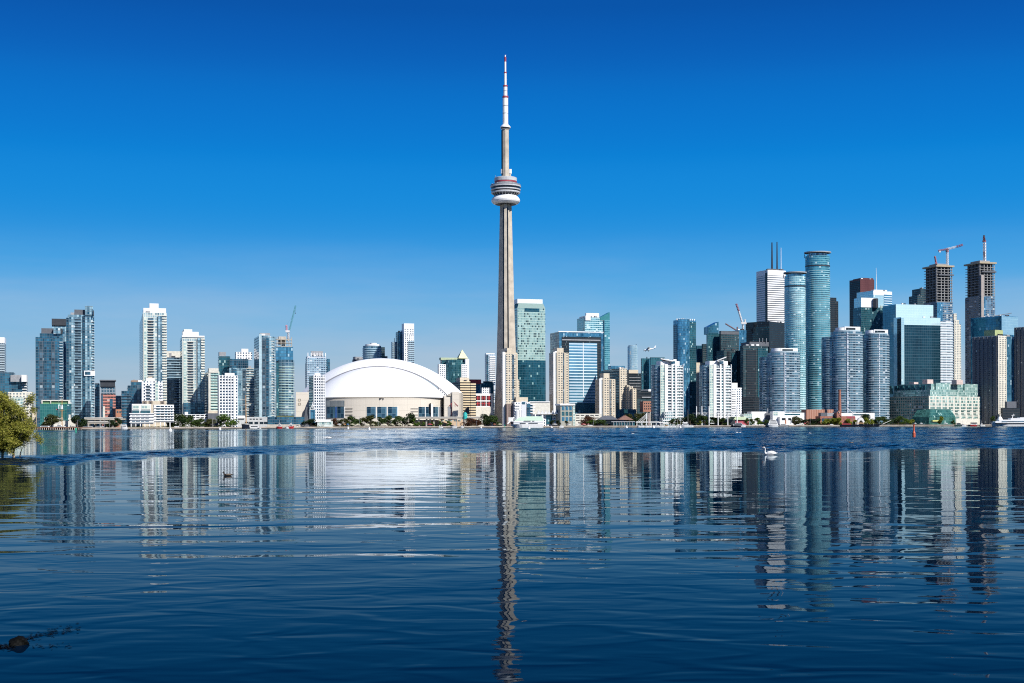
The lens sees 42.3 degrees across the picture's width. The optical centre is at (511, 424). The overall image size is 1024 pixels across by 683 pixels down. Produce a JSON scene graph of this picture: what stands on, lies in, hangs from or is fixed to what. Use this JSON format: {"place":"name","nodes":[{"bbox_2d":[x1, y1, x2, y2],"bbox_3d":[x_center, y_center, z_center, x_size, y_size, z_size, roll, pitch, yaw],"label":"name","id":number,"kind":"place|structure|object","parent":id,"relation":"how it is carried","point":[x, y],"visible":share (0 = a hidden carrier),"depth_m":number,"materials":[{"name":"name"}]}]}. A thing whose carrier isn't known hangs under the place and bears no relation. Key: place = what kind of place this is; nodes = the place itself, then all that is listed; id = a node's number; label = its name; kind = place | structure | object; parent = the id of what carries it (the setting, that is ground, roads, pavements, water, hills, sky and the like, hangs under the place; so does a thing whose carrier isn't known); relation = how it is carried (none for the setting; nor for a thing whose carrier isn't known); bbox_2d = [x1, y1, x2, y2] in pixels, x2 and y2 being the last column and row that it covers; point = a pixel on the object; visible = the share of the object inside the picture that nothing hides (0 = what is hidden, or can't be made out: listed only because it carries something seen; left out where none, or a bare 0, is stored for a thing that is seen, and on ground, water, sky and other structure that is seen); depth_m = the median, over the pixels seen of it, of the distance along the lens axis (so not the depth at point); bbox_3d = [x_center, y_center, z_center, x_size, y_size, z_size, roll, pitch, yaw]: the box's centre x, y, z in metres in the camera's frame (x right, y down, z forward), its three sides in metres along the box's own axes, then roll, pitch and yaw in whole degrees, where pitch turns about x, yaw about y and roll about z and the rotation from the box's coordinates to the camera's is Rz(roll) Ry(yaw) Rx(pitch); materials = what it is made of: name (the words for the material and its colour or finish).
{"place":"outdoors","nodes":[
{"label":"outdoors","id":0,"kind":"place"},
{"bbox_2d":[0,390,45,456],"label":"willow bush","id":1,"kind":"object","parent":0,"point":[15,432],"visible":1,"depth_m":127.34,"materials":[{"name":"green plant"}]},
{"bbox_2d":[0,426,1023,682],"bbox_3d":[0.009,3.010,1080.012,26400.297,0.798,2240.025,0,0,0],"label":"water","id":2,"kind":"structure","parent":0,"point":[832,554],"depth_m":30.38,"materials":[{"name":"liquid"}]},
{"bbox_2d":[9,635,28,645],"bbox_3d":[-6.796,2.968,18.208,0.276,0.146,0.257,0,0,-38],"label":"rock","id":3,"kind":"object","parent":2,"relation":"in","point":[18,640],"visible":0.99,"depth_m":18.12,"materials":[{"name":"stone"}]},
{"bbox_2d":[0,625,79,648],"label":"floating weed","id":4,"kind":"object","parent":2,"relation":"on","point":[2,646],"visible":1,"depth_m":18.23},
{"bbox_2d":[34,427,91,429],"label":"pier","id":5,"kind":"structure","parent":2,"relation":"in","point":[56,428],"depth_m":1215.00,"materials":[{"name":"concrete"}]},
{"bbox_2d":[507,401,543,426],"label":"ship restaurant","id":6,"kind":"structure","parent":2,"relation":"on","point":[523,420],"depth_m":1587.81,"materials":[{"name":"white paint"}]},
{"bbox_2d":[990,415,1023,425],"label":"cruise ship","id":7,"kind":"object","parent":2,"relation":"on","point":[1012,421],"visible":0.98,"depth_m":1744.20,"materials":[{"name":"white paint"}]},
{"bbox_2d":[0,0,1023,416],"label":"sky","id":8,"kind":"structure","parent":0,"point":[228,167],"materials":[{"name":"blue"}]},
{"bbox_2d":[82,424,990,428],"bbox_3d":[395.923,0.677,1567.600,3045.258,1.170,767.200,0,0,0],"label":"quay wall","id":9,"kind":"structure","parent":0,"point":[466,426],"depth_m":1534.48,"materials":[{"name":"concrete"}]},
{"bbox_2d":[155,425,991,428],"bbox_3d":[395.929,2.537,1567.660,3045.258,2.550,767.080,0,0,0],"label":"quay footing","id":10,"kind":"object","parent":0,"point":[471,427],"visible":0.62,"depth_m":1538.23,"materials":[{"name":"concrete"}]},
{"label":"ground","id":11,"kind":"structure","parent":0,"visible":0},
{"bbox_2d":[0,337,5,371],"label":"apartment tower","id":12,"kind":"structure","parent":11,"relation":"on","point":[2,354],"depth_m":1757.64,"materials":[{"name":"white glass"}]},
{"bbox_2d":[0,372,27,424],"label":"office block","id":13,"kind":"structure","parent":11,"relation":"on","point":[11,382],"depth_m":1627.37,"materials":[{"name":"blue glass"}]},
{"bbox_2d":[8,392,36,426],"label":"apartment block","id":14,"kind":"structure","parent":11,"relation":"on","point":[21,397],"depth_m":1423.73,"materials":[{"name":"concrete"}]},
{"bbox_2d":[35,328,63,426],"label":"glass tower","id":15,"kind":"structure","parent":11,"relation":"on","point":[49,365],"depth_m":1503.63,"materials":[{"name":"blue glass"}]},
{"bbox_2d":[42,414,62,426],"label":"tree","id":16,"kind":"object","parent":11,"relation":"on","point":[53,418],"visible":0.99,"depth_m":1272.48,"materials":[{"name":"green plant"}]},
{"bbox_2d":[40,400,71,424],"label":"office block","id":17,"kind":"structure","parent":11,"relation":"on","point":[48,407],"depth_m":1379.76,"materials":[{"name":"green glass"}]},
{"bbox_2d":[52,319,65,399],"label":"glass tower","id":18,"kind":"structure","parent":11,"relation":"on","point":[58,323],"depth_m":1604.13,"materials":[{"name":"glass"}]},
{"bbox_2d":[66,306,94,426],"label":"glass tower","id":19,"kind":"structure","parent":11,"relation":"on","point":[80,369],"depth_m":1544.09,"materials":[{"name":"blue glass"}]},
{"bbox_2d":[95,383,99,426],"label":"apartment block","id":20,"kind":"structure","parent":11,"relation":"on","point":[97,399],"depth_m":1500.84,"materials":[{"name":"blue glass"}]},
{"bbox_2d":[84,417,125,427],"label":"elevated road","id":21,"kind":"structure","parent":11,"relation":"on","point":[99,418],"depth_m":1399.60,"materials":[{"name":"concrete"}]},
{"bbox_2d":[100,380,115,426],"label":"apartment block","id":22,"kind":"structure","parent":11,"relation":"on","point":[108,398],"depth_m":1482.42,"materials":[{"name":"red brick"}]},
{"bbox_2d":[121,379,142,426],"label":"apartment block","id":23,"kind":"structure","parent":11,"relation":"on","point":[131,395],"depth_m":1412.69,"materials":[{"name":"blue glass"}]},
{"bbox_2d":[129,404,173,426],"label":"apartment terrace","id":24,"kind":"structure","parent":11,"relation":"on","point":[140,414],"depth_m":1324.50,"materials":[{"name":"white paint"}]},
{"bbox_2d":[139,303,166,425],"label":"apartment tower","id":25,"kind":"structure","parent":11,"relation":"on","point":[153,342],"depth_m":1534.43,"materials":[{"name":"beige glass"}]},
{"bbox_2d":[141,377,165,426],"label":"apartment tower","id":26,"kind":"structure","parent":11,"relation":"on","point":[151,391],"depth_m":1387.55,"materials":[{"name":"white paint"}]},
{"bbox_2d":[167,351,179,426],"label":"apartment tower","id":27,"kind":"structure","parent":11,"relation":"on","point":[173,377],"depth_m":1622.70,"materials":[{"name":"blue glass"}]},
{"bbox_2d":[180,329,204,413],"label":"apartment tower","id":28,"kind":"structure","parent":11,"relation":"on","point":[192,372],"depth_m":1533.84,"materials":[{"name":"beige glass"}]},
{"bbox_2d":[174,411,217,426],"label":"parking terrace","id":29,"kind":"structure","parent":11,"relation":"on","point":[211,414],"depth_m":1405.69,"materials":[{"name":"white paint"}]},
{"bbox_2d":[205,368,219,413],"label":"apartment tower","id":30,"kind":"structure","parent":11,"relation":"on","point":[211,394],"depth_m":1501.63,"materials":[{"name":"white glass"}]},
{"bbox_2d":[217,373,237,426],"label":"apartment tower","id":31,"kind":"structure","parent":11,"relation":"on","point":[227,387],"depth_m":1427.78,"materials":[{"name":"concrete"}]},
{"bbox_2d":[216,414,238,426],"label":"tree","id":32,"kind":"object","parent":11,"relation":"on","point":[223,418],"visible":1,"depth_m":1394.10,"materials":[{"name":"green plant"}]},
{"bbox_2d":[218,349,253,416],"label":"apartment tower","id":33,"kind":"structure","parent":11,"relation":"on","point":[240,368],"depth_m":1646.43,"materials":[{"name":"blue glass"}]},
{"bbox_2d":[238,416,267,426],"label":"pavilion","id":34,"kind":"structure","parent":11,"relation":"on","point":[258,421],"depth_m":1450.10,"materials":[{"name":"white stone"}]},
{"bbox_2d":[254,333,275,416],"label":"glass tower","id":35,"kind":"structure","parent":11,"relation":"on","point":[264,374],"depth_m":1543.07,"materials":[{"name":"glass"}]},
{"bbox_2d":[276,336,294,416],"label":"apartment tower","id":36,"kind":"structure","parent":11,"relation":"on","point":[285,387],"depth_m":1599.73,"materials":[{"name":"blue glass"}]},
{"bbox_2d":[267,416,304,426],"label":"glass pavilion","id":37,"kind":"structure","parent":11,"relation":"on","point":[285,421],"depth_m":1467.80,"materials":[{"name":"glass"}]},
{"bbox_2d":[309,373,324,426],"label":"apartment tower","id":38,"kind":"structure","parent":11,"relation":"on","point":[317,389],"depth_m":1502.43,"materials":[{"name":"white concrete"}]},
{"bbox_2d":[305,351,329,387],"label":"apartment tower","id":39,"kind":"structure","parent":11,"relation":"on","point":[317,362],"depth_m":2005.40,"materials":[{"name":"glass"}]},
{"bbox_2d":[313,419,332,426],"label":"pavilion","id":40,"kind":"structure","parent":11,"relation":"on","point":[326,423],"depth_m":1472.20,"materials":[{"name":"white paint"}]},
{"bbox_2d":[362,343,387,359],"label":"apartment tower","id":41,"kind":"structure","parent":11,"relation":"on","point":[372,350],"depth_m":2219.35,"materials":[{"name":"blue glass"}]},
{"bbox_2d":[296,358,462,426],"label":"stadium","id":42,"kind":"object","parent":11,"relation":"on","point":[382,388],"visible":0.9,"depth_m":1786.37,"materials":[{"name":"concrete"}]},
{"bbox_2d":[391,323,414,373],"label":"apartment tower","id":43,"kind":"structure","parent":11,"relation":"on","point":[402,347],"depth_m":2254.22,"materials":[{"name":"concrete"}]},
{"bbox_2d":[414,419,462,425],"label":"brick arcade","id":44,"kind":"object","parent":11,"relation":"on","point":[444,422],"visible":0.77,"depth_m":1710.10,"materials":[{"name":"beige brick"}]},
{"bbox_2d":[416,417,481,425],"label":"elevated road","id":45,"kind":"structure","parent":11,"relation":"on","point":[441,418],"depth_m":1690.00,"materials":[{"name":"concrete"}]},
{"bbox_2d":[438,350,468,395],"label":"office tower","id":46,"kind":"structure","parent":11,"relation":"on","point":[450,370],"depth_m":2151.01,"materials":[{"name":"teal glass"}]},
{"bbox_2d":[452,378,475,425],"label":"hotel","id":47,"kind":"structure","parent":11,"relation":"on","point":[466,387],"depth_m":1964.31,"materials":[{"name":"concrete"}]},
{"bbox_2d":[476,388,492,425],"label":"broadcast building","id":48,"kind":"structure","parent":11,"relation":"on","point":[484,401],"depth_m":2003.71,"materials":[{"name":"white paint"}]},
{"bbox_2d":[481,381,493,425],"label":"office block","id":49,"kind":"structure","parent":11,"relation":"on","point":[487,384],"depth_m":2155.15,"materials":[{"name":"glass"}]},
{"bbox_2d":[485,353,495,405],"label":"apartment tower","id":50,"kind":"structure","parent":11,"relation":"on","point":[490,371],"depth_m":2352.47,"materials":[{"name":"white glass"}]},
{"bbox_2d":[490,55,520,425],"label":"observation tower","id":51,"kind":"structure","parent":11,"relation":"on","point":[505,187],"depth_m":1996.40,"materials":[{"name":"concrete"}]},
{"bbox_2d":[501,348,518,425],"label":"apartment tower","id":52,"kind":"structure","parent":11,"relation":"on","point":[510,386],"depth_m":1702.23,"materials":[{"name":"concrete"}]},
{"bbox_2d":[505,397,534,425],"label":"hotel","id":53,"kind":"structure","parent":11,"relation":"on","point":[511,409],"depth_m":1694.05,"materials":[{"name":"beige concrete"}]},
{"bbox_2d":[129,423,915,426],"bbox_3d":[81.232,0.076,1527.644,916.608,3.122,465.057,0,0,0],"label":"hedge planting","id":54,"kind":"object","parent":11,"relation":"on","point":[412,425],"visible":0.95,"depth_m":1493.81,"materials":[{"name":"green plant"}]},
{"bbox_2d":[514,299,545,400],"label":"office tower","id":55,"kind":"structure","parent":11,"relation":"on","point":[529,314],"depth_m":2086.74,"materials":[{"name":"glass"}]},
{"bbox_2d":[528,401,549,413],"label":"exhibition hall","id":56,"kind":"structure","parent":11,"relation":"on","point":[541,406],"depth_m":1714.36,"materials":[{"name":"beige concrete"}]},
{"bbox_2d":[531,410,557,425],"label":"terminal hall","id":57,"kind":"structure","parent":11,"relation":"on","point":[548,417],"depth_m":1664.34,"materials":[{"name":"white paint"}]},
{"bbox_2d":[549,348,568,413],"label":"apartment tower","id":58,"kind":"structure","parent":11,"relation":"on","point":[558,375],"depth_m":1732.73,"materials":[{"name":"concrete"}]},
{"bbox_2d":[555,404,574,425],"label":"office block","id":59,"kind":"structure","parent":11,"relation":"on","point":[565,412],"depth_m":1653.27,"materials":[{"name":"grey stone"}]},
{"bbox_2d":[550,331,602,413],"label":"office tower","id":60,"kind":"structure","parent":11,"relation":"on","point":[584,349],"depth_m":1889.59,"materials":[{"name":"blue glass"}]},
{"bbox_2d":[575,414,601,425],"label":"parking terrace","id":61,"kind":"structure","parent":11,"relation":"on","point":[578,417],"depth_m":1692.91,"materials":[{"name":"beige concrete"}]},
{"bbox_2d":[577,312,609,369],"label":"office tower","id":62,"kind":"structure","parent":11,"relation":"on","point":[591,322],"depth_m":2037.34,"materials":[{"name":"glass"}]},
{"bbox_2d":[595,373,614,416],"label":"apartment tower","id":63,"kind":"structure","parent":11,"relation":"on","point":[604,394],"depth_m":1727.76,"materials":[{"name":"concrete"}]},
{"bbox_2d":[599,366,635,408],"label":"hotel","id":64,"kind":"structure","parent":11,"relation":"on","point":[625,395],"depth_m":1816.67,"materials":[{"name":"white paint"}]},
{"bbox_2d":[610,416,634,425],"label":"restaurant","id":65,"kind":"structure","parent":11,"relation":"on","point":[622,423],"depth_m":1669.43,"materials":[{"name":"glass"}]},
{"bbox_2d":[615,409,635,425],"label":"office block","id":66,"kind":"structure","parent":11,"relation":"on","point":[619,413],"depth_m":1768.15,"materials":[{"name":"blue glass"}]},
{"bbox_2d":[628,345,637,369],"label":"office tower","id":67,"kind":"structure","parent":11,"relation":"on","point":[632,357],"depth_m":2602.20,"materials":[{"name":"blue glass"}]},
{"bbox_2d":[627,370,640,390],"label":"office block","id":68,"kind":"structure","parent":11,"relation":"on","point":[634,378],"depth_m":2083.64,"materials":[{"name":"black glass"}]},
{"bbox_2d":[636,389,650,425],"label":"office block","id":69,"kind":"structure","parent":11,"relation":"on","point":[643,395],"depth_m":1830.12,"materials":[{"name":"black glass"}]},
{"bbox_2d":[640,401,650,424],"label":"brick building","id":70,"kind":"structure","parent":11,"relation":"on","point":[645,406],"depth_m":1772.16,"materials":[{"name":"red brick"}]},
{"bbox_2d":[641,357,664,389],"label":"office tower","id":71,"kind":"structure","parent":11,"relation":"on","point":[646,363],"depth_m":2034.24,"materials":[{"name":"teal glass"}]},
{"bbox_2d":[651,358,684,425],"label":"apartment tower","id":72,"kind":"structure","parent":11,"relation":"on","point":[666,389],"depth_m":1704.16,"materials":[{"name":"white concrete"}]},
{"bbox_2d":[673,318,695,424],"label":"glass tower","id":73,"kind":"structure","parent":11,"relation":"on","point":[684,342],"depth_m":2049.71,"materials":[{"name":"blue glass"}]},
{"bbox_2d":[696,344,705,421],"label":"office block","id":74,"kind":"structure","parent":11,"relation":"on","point":[700,355],"depth_m":2203.80,"materials":[{"name":"glass"}]},
{"bbox_2d":[699,357,731,424],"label":"apartment tower","id":75,"kind":"structure","parent":11,"relation":"on","point":[715,383],"depth_m":1739.35,"materials":[{"name":"white concrete"}]},
{"bbox_2d":[695,406,740,424],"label":"concert canopy","id":76,"kind":"object","parent":11,"relation":"on","point":[731,422],"visible":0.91,"depth_m":1696.98,"materials":[{"name":"white paint"}]},
{"bbox_2d":[704,322,745,360],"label":"office tower","id":77,"kind":"structure","parent":11,"relation":"on","point":[717,340],"depth_m":2191.61,"materials":[{"name":"glass"}]},
{"bbox_2d":[717,349,739,387],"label":"office block","id":78,"kind":"structure","parent":11,"relation":"on","point":[732,356],"depth_m":1994.65,"materials":[{"name":"glass"}]},
{"bbox_2d":[732,383,741,416],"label":"apartment block","id":79,"kind":"structure","parent":11,"relation":"on","point":[736,397],"depth_m":1762.73,"materials":[{"name":"white paint"}]},
{"bbox_2d":[740,338,768,413],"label":"office block","id":80,"kind":"structure","parent":11,"relation":"on","point":[751,353],"depth_m":1962.96,"materials":[{"name":"glass"}]},
{"bbox_2d":[740,408,769,424],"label":"theatre","id":81,"kind":"structure","parent":11,"relation":"on","point":[762,416],"depth_m":1741.99,"materials":[{"name":"white paint"}]},
{"bbox_2d":[746,320,784,352],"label":"office tower","id":82,"kind":"structure","parent":11,"relation":"on","point":[772,332],"depth_m":2266.39,"materials":[{"name":"black glass"}]},
{"bbox_2d":[756,242,785,322],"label":"bank tower","id":83,"kind":"structure","parent":11,"relation":"on","point":[770,304],"depth_m":2460.73,"materials":[{"name":"white stone"}]},
{"bbox_2d":[759,348,799,412],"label":"apartment tower","id":84,"kind":"structure","parent":11,"relation":"on","point":[779,379],"depth_m":1779.78,"materials":[{"name":"blue glass"}]},
{"bbox_2d":[770,411,791,424],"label":"pavilion","id":85,"kind":"structure","parent":11,"relation":"on","point":[779,417],"depth_m":1728.17,"materials":[{"name":"white paint"}]},
{"bbox_2d":[783,271,806,412],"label":"glass tower","id":86,"kind":"structure","parent":11,"relation":"on","point":[794,311],"depth_m":1963.25,"materials":[{"name":"glass"}]},
{"bbox_2d":[804,251,830,409],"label":"glass tower","id":87,"kind":"structure","parent":11,"relation":"on","point":[817,288],"depth_m":2013.05,"materials":[{"name":"glass"}]},
{"bbox_2d":[801,409,854,424],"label":"power house","id":88,"kind":"structure","parent":11,"relation":"on","point":[815,414],"depth_m":1742.08,"materials":[{"name":"brick"}]},
{"bbox_2d":[784,413,874,424],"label":"podium building","id":89,"kind":"structure","parent":11,"relation":"on","point":[802,415],"depth_m":1765.88,"materials":[{"name":"white paint"}]},
{"bbox_2d":[830,298,837,331],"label":"office tower","id":90,"kind":"structure","parent":11,"relation":"on","point":[833,313],"depth_m":2502.49,"materials":[{"name":"black glass"}]},
{"bbox_2d":[821,327,862,412],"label":"apartment tower","id":91,"kind":"structure","parent":11,"relation":"on","point":[842,358],"depth_m":1800.17,"materials":[{"name":"blue glass"}]},
{"bbox_2d":[849,278,873,326],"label":"bank tower","id":92,"kind":"structure","parent":11,"relation":"on","point":[858,285],"depth_m":2662.39,"materials":[{"name":"red stone"}]},
{"bbox_2d":[853,298,882,334],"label":"office tower","id":93,"kind":"structure","parent":11,"relation":"on","point":[867,313],"depth_m":2256.28,"materials":[{"name":"teal glass"}]},
{"bbox_2d":[857,274,891,307],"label":"bank tower","id":94,"kind":"structure","parent":11,"relation":"on","point":[884,297],"depth_m":2461.95,"materials":[{"name":"glass"}]},
{"bbox_2d":[863,329,889,424],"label":"apartment tower","id":95,"kind":"structure","parent":11,"relation":"on","point":[876,369],"depth_m":1833.41,"materials":[{"name":"blue glass"}]},
{"bbox_2d":[883,303,932,396],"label":"office tower","id":96,"kind":"structure","parent":11,"relation":"on","point":[891,313],"depth_m":2091.53,"materials":[{"name":"glass"}]},
{"bbox_2d":[894,316,940,390],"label":"office tower","id":97,"kind":"structure","parent":11,"relation":"on","point":[917,353],"depth_m":2039.05,"materials":[{"name":"glass"}]},
{"bbox_2d":[909,287,925,304],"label":"apartment tower","id":98,"kind":"structure","parent":11,"relation":"on","point":[917,297],"depth_m":2505.09,"materials":[{"name":"glass"}]},
{"bbox_2d":[889,379,981,424],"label":"warehouse","id":99,"kind":"structure","parent":11,"relation":"on","point":[927,402],"depth_m":1848.48,"materials":[{"name":"beige concrete"}]},
{"bbox_2d":[922,264,953,383],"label":"unfinished tower","id":100,"kind":"structure","parent":11,"relation":"on","point":[937,287],"depth_m":2166.29,"materials":[{"name":"concrete"}]},
{"bbox_2d":[953,314,960,379],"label":"apartment tower","id":101,"kind":"structure","parent":11,"relation":"on","point":[957,350],"depth_m":2352.42,"materials":[{"name":"concrete"}]},
{"bbox_2d":[964,260,996,383],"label":"unfinished tower","id":102,"kind":"structure","parent":11,"relation":"on","point":[980,300],"depth_m":2240.96,"materials":[{"name":"concrete"}]},
{"bbox_2d":[972,330,1013,424],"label":"apartment tower","id":103,"kind":"structure","parent":11,"relation":"on","point":[993,364],"depth_m":1881.46,"materials":[{"name":"concrete"}]},
{"bbox_2d":[971,313,1017,383],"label":"office tower","id":104,"kind":"structure","parent":11,"relation":"on","point":[1007,324],"depth_m":1996.69,"materials":[{"name":"blue glass"}]},
{"bbox_2d":[1000,402,1019,419],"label":"parking terrace","id":105,"kind":"structure","parent":11,"relation":"on","point":[1010,409],"depth_m":1845.22,"materials":[{"name":"concrete"}]},
{"bbox_2d":[1014,327,1023,416],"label":"apartment tower","id":106,"kind":"structure","parent":11,"relation":"on","point":[1019,366],"depth_m":1875.20,"materials":[{"name":"concrete"}]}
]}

